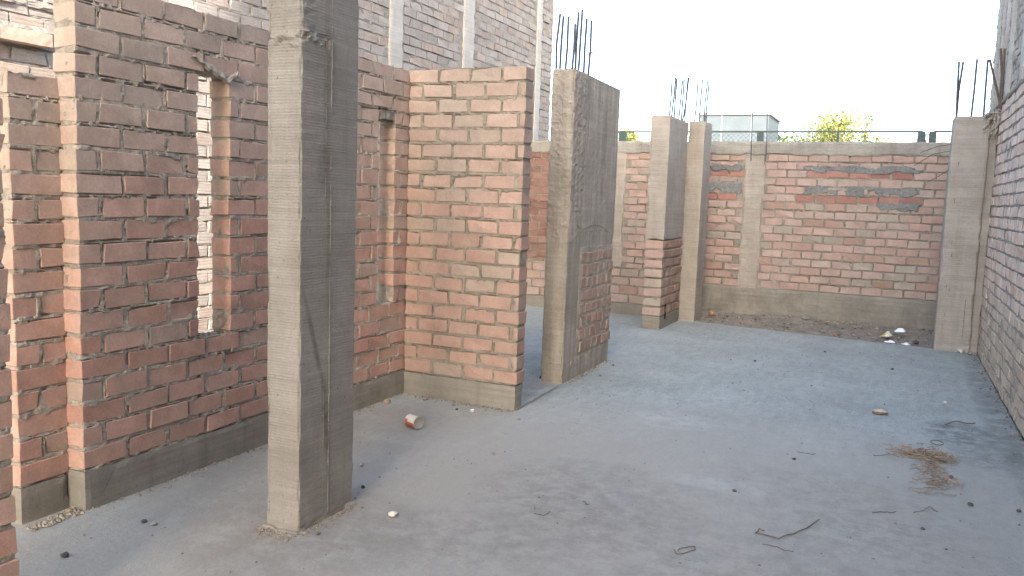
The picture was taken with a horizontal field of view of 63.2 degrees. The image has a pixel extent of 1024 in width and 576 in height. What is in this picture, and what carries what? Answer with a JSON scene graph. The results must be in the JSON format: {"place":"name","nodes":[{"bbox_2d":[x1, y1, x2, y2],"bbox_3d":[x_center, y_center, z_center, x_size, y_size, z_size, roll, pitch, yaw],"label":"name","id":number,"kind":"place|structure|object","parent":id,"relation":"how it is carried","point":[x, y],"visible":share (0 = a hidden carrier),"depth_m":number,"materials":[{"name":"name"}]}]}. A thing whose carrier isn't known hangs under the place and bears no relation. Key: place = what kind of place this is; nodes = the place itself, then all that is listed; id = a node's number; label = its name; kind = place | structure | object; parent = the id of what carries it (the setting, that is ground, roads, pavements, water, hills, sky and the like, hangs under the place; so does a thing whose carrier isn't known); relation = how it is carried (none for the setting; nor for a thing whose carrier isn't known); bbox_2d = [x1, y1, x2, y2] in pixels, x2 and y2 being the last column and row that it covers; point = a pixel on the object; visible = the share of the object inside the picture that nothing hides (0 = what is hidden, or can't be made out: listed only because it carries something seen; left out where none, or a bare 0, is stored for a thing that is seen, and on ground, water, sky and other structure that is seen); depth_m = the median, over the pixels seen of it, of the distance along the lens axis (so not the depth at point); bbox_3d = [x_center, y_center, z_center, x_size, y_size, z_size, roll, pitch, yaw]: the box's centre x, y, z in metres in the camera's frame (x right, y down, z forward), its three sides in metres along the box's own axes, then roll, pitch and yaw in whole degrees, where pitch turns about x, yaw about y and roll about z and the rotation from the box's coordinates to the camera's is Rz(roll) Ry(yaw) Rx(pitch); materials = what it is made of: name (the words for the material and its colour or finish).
{"place":"outdoors","nodes":[
{"label":"outdoors","id":0,"kind":"place"},
{"bbox_2d":[11,306,1023,575],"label":"floor","id":1,"kind":"structure","parent":0,"point":[637,476],"depth_m":4.26,"materials":[{"name":"concrete"}]},
{"bbox_2d":[0,97,18,575],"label":"brick wall","id":2,"kind":"structure","parent":1,"relation":"on","point":[9,563],"depth_m":2.54,"materials":[{"name":"brick"}]},
{"bbox_2d":[0,70,68,524],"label":"brick wall","id":3,"kind":"structure","parent":1,"relation":"on","point":[32,262],"depth_m":3.50,"materials":[{"name":"brick"}]},
{"bbox_2d":[60,552,68,557],"bbox_3d":[-1.736,1.034,3.227,0.031,0.022,0.031,5,7,24],"label":"stone","id":4,"kind":"object","parent":1,"relation":"on","point":[64,554],"visible":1,"depth_m":3.22,"materials":[{"name":"grey stone"}]},
{"bbox_2d":[53,0,410,510],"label":"brick wall","id":5,"kind":"structure","parent":1,"relation":"on","point":[159,388],"depth_m":4.01,"materials":[{"name":"brick"}]},
{"bbox_2d":[191,55,238,83],"bbox_3d":[-1.481,-1.084,4.158,0.024,0.110,0.300,5,7,24],"label":"mortar","id":6,"kind":"object","parent":5,"relation":"attached to","point":[215,72],"visible":1,"depth_m":4.15,"materials":[{"name":"grey concrete"}]},
{"bbox_2d":[0,0,553,332],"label":"neighbour wall","id":7,"kind":"structure","parent":1,"relation":"on","point":[409,35],"depth_m":8.81,"materials":[{"name":"brick"}]},
{"bbox_2d":[262,0,358,534],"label":"concrete column","id":8,"kind":"structure","parent":1,"relation":"on","point":[312,101],"depth_m":3.50,"materials":[{"name":"grey concrete"}]},
{"bbox_2d":[384,399,390,403],"bbox_3d":[-0.859,0.781,5.733,0.048,0.033,0.042,0,7,-15],"label":"stone","id":9,"kind":"object","parent":1,"relation":"on","point":[387,401],"visible":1,"depth_m":5.72,"materials":[{"name":"beige stone"}]},
{"bbox_2d":[388,511,397,516],"bbox_3d":[-0.534,1.015,3.734,0.043,0.031,0.040,2,6,4],"label":"stone","id":10,"kind":"object","parent":1,"relation":"on","point":[392,514],"visible":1,"depth_m":3.72,"materials":[{"name":"white stone"}]},
{"bbox_2d":[404,413,423,428],"bbox_3d":[-0.605,0.829,5.163,0.077,0.077,0.116,-4,9,-43],"label":"food can","id":11,"kind":"object","parent":1,"relation":"on","point":[414,421],"visible":1,"depth_m":5.14,"materials":[{"name":"metal"}]},
{"bbox_2d":[403,66,533,410],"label":"brick wall","id":12,"kind":"structure","parent":1,"relation":"on","point":[469,164],"depth_m":5.71,"materials":[{"name":"brick"}]},
{"bbox_2d":[517,383,561,408],"bbox_3d":[0.211,0.787,6.089,0.025,0.001,0.911,5,7,23],"label":"floor joint","id":13,"kind":"object","parent":1,"relation":"on","point":[539,396],"visible":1,"depth_m":6.06,"materials":[{"name":"concrete"}]},
{"bbox_2d":[541,9,619,383],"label":"concrete column","id":14,"kind":"structure","parent":1,"relation":"on","point":[584,129],"depth_m":6.57,"materials":[{"name":"concrete"}]},
{"bbox_2d":[641,77,689,329],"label":"concrete column","id":15,"kind":"structure","parent":1,"relation":"on","point":[666,182],"depth_m":9.41,"materials":[{"name":"concrete"}]},
{"bbox_2d":[673,546,695,554],"bbox_3d":[0.725,1.090,3.471,0.125,0.013,0.042,-2,7,-31],"label":"wire","id":16,"kind":"object","parent":1,"relation":"on","point":[685,552],"visible":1,"depth_m":3.47,"materials":[{"name":"grey metal"}]},
{"bbox_2d":[763,544,793,551],"bbox_3d":[1.128,1.098,3.522,0.137,0.014,0.019,8,8,41],"label":"wire","id":17,"kind":"object","parent":1,"relation":"on","point":[778,547],"visible":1,"depth_m":3.53,"materials":[{"name":"grey metal"}]},
{"bbox_2d":[755,519,819,538],"bbox_3d":[1.249,1.076,3.752,0.375,0.015,0.114,-3,8,-35],"label":"wire","id":18,"kind":"object","parent":1,"relation":"on","point":[786,534],"visible":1,"depth_m":3.68,"materials":[{"name":"black metal"}]},
{"bbox_2d":[872,409,887,414],"bbox_3d":[2.615,0.877,5.910,0.106,0.036,0.073,5,7,24],"label":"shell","id":19,"kind":"object","parent":1,"relation":"on","point":[878,411],"visible":1,"depth_m":5.89},
{"bbox_2d":[881,443,964,494],"bbox_3d":[2.350,0.996,4.641,0.405,0.060,0.909,3,6,14],"label":"straw heap","id":20,"kind":"object","parent":1,"relation":"on","point":[931,456],"visible":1,"depth_m":4.76,"materials":[{"name":"brown plant"}]},
{"bbox_2d":[945,421,974,424],"bbox_3d":[3.043,0.920,5.703,0.235,0.017,0.091,1,6,-10],"label":"wire","id":21,"kind":"object","parent":1,"relation":"on","point":[959,421],"visible":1,"depth_m":5.69,"materials":[{"name":"metal"}]},
{"bbox_2d":[957,348,963,353],"bbox_3d":[4.597,0.648,8.524,0.069,0.056,0.070,5,7,24],"label":"stone","id":22,"kind":"object","parent":1,"relation":"on","point":[960,351],"visible":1,"depth_m":8.50,"materials":[{"name":"beige stone"}]},
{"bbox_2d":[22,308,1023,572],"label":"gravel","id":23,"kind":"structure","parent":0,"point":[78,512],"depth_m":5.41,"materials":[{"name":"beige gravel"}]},
{"bbox_2d":[65,508,73,512],"bbox_3d":[-1.945,0.979,3.654,0.032,0.022,0.029,5,7,24],"label":"stone","id":24,"kind":"object","parent":23,"relation":"on","point":[69,510],"visible":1,"depth_m":3.65,"materials":[{"name":"beige stone"}]},
{"bbox_2d":[548,0,999,141],"label":"sky","id":25,"kind":"structure","parent":0,"point":[898,59],"materials":[{"name":"white"}]},
{"bbox_2d":[677,308,978,356],"bbox_3d":[2.491,0.392,10.413,5.830,0.110,1.556,5,7,24],"label":"dirt strip","id":26,"kind":"object","parent":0,"point":[862,334],"visible":0.33,"depth_m":10.04,"materials":[{"name":"brown soil"}]},
{"bbox_2d":[526,260,644,315],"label":"brick wall","id":27,"kind":"structure","parent":26,"relation":"on","point":[627,290],"depth_m":10.57,"materials":[{"name":"brick"}]},
{"bbox_2d":[678,79,711,321],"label":"concrete column","id":28,"kind":"structure","parent":26,"relation":"on","point":[695,210],"depth_m":10.08,"materials":[{"name":"concrete"}]},
{"bbox_2d":[527,112,949,329],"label":"boundary wall","id":29,"kind":"structure","parent":26,"relation":"on","point":[845,231],"depth_m":10.52,"materials":[{"name":"brick"}]},
{"bbox_2d":[881,331,891,336],"bbox_3d":[4.218,0.514,9.370,0.150,0.063,0.112,0,7,-17],"label":"wrapper","id":30,"kind":"object","parent":26,"relation":"on","point":[887,334],"visible":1,"depth_m":9.34,"materials":[{"name":"yellow plastic"}]},
{"bbox_2d":[894,328,905,331],"bbox_3d":[4.463,0.481,9.571,0.123,0.049,0.094,5,7,24],"label":"plastic scrap","id":31,"kind":"object","parent":26,"relation":"on","point":[900,330],"visible":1,"depth_m":9.55,"materials":[{"name":"white plastic"}]},
{"bbox_2d":[914,48,1005,353],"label":"concrete column","id":32,"kind":"structure","parent":26,"relation":"on","point":[970,170],"depth_m":8.47,"materials":[{"name":"concrete"}]},
{"bbox_2d":[977,0,1023,437],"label":"neighbour building","id":33,"kind":"structure","parent":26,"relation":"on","point":[1000,349],"depth_m":7.17,"materials":[{"name":"brick"}]},
{"bbox_2d":[979,358,1023,439],"bbox_3d":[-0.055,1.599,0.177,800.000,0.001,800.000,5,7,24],"label":"ground","id":34,"kind":"structure","parent":0,"point":[1003,403],"depth_m":6.93,"materials":[{"name":"grey concrete"}]},
{"bbox_2d":[585,48,598,73],"bbox_3d":[3.353,-6.408,36.560,0.570,8.020,0.218,5,7,24],"label":"street lamp","id":35,"kind":"object","parent":34,"relation":"on","point":[595,50],"visible":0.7,"depth_m":36.23,"materials":[{"name":"white metal"}]},
{"bbox_2d":[618,125,650,140],"bbox_3d":[3.687,-3.205,26.672,1.564,3.961,1.462,-2,7,-29],"label":"tree","id":36,"kind":"object","parent":34,"relation":"on","point":[629,137],"visible":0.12,"depth_m":26.48,"materials":[{"name":"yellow plant"}]},
{"bbox_2d":[700,112,780,141],"bbox_3d":[6.042,-2.654,22.393,1.800,3.860,2.080,5,7,24],"label":"site cabin","id":37,"kind":"object","parent":34,"relation":"on","point":[735,121],"visible":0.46,"depth_m":21.30,"materials":[{"name":"paint"}]},
{"bbox_2d":[618,131,950,141],"bbox_3d":[3.517,-0.967,12.099,5.431,2.600,0.075,5,7,24],"label":"fence","id":38,"kind":"object","parent":34,"relation":"on","point":[622,135],"visible":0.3,"depth_m":11.78,"materials":[{"name":"metal"}]},
{"bbox_2d":[783,108,790,139],"bbox_3d":[8.190,-3.191,25.218,0.254,4.451,0.057,5,7,24],"label":"street lamp","id":39,"kind":"object","parent":34,"relation":"on","point":[787,112],"visible":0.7,"depth_m":24.99,"materials":[{"name":"white metal"}]},
{"bbox_2d":[779,128,809,141],"bbox_3d":[8.260,-2.693,24.101,1.935,3.820,1.559,1,6,-4],"label":"bush","id":40,"kind":"object","parent":34,"relation":"on","point":[791,137],"visible":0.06,"depth_m":24.00,"materials":[{"name":"green plant"}]},
{"bbox_2d":[787,107,878,141],"bbox_3d":[9.256,-2.961,24.156,2.980,4.408,2.865,-2,7,-30],"label":"tree","id":41,"kind":"object","parent":34,"relation":"on","point":[840,124],"visible":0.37,"depth_m":23.70,"materials":[{"name":"green plant"}]},
{"bbox_2d":[847,107,888,141],"bbox_3d":[10.150,-2.994,24.375,1.556,4.485,1.268,1,6,-11],"label":"tree","id":42,"kind":"object","parent":34,"relation":"on","point":[866,125],"visible":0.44,"depth_m":24.15,"materials":[{"name":"green plant"}]},
{"bbox_2d":[874,136,917,141],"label":"house","id":43,"kind":"structure","parent":34,"relation":"on","point":[905,139],"depth_m":53.82,"materials":[{"name":"white"}]},
{"bbox_2d":[925,137,950,141],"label":"house","id":44,"kind":"structure","parent":34,"relation":"on","point":[943,139],"depth_m":54.53,"materials":[{"name":"white"}]}
]}

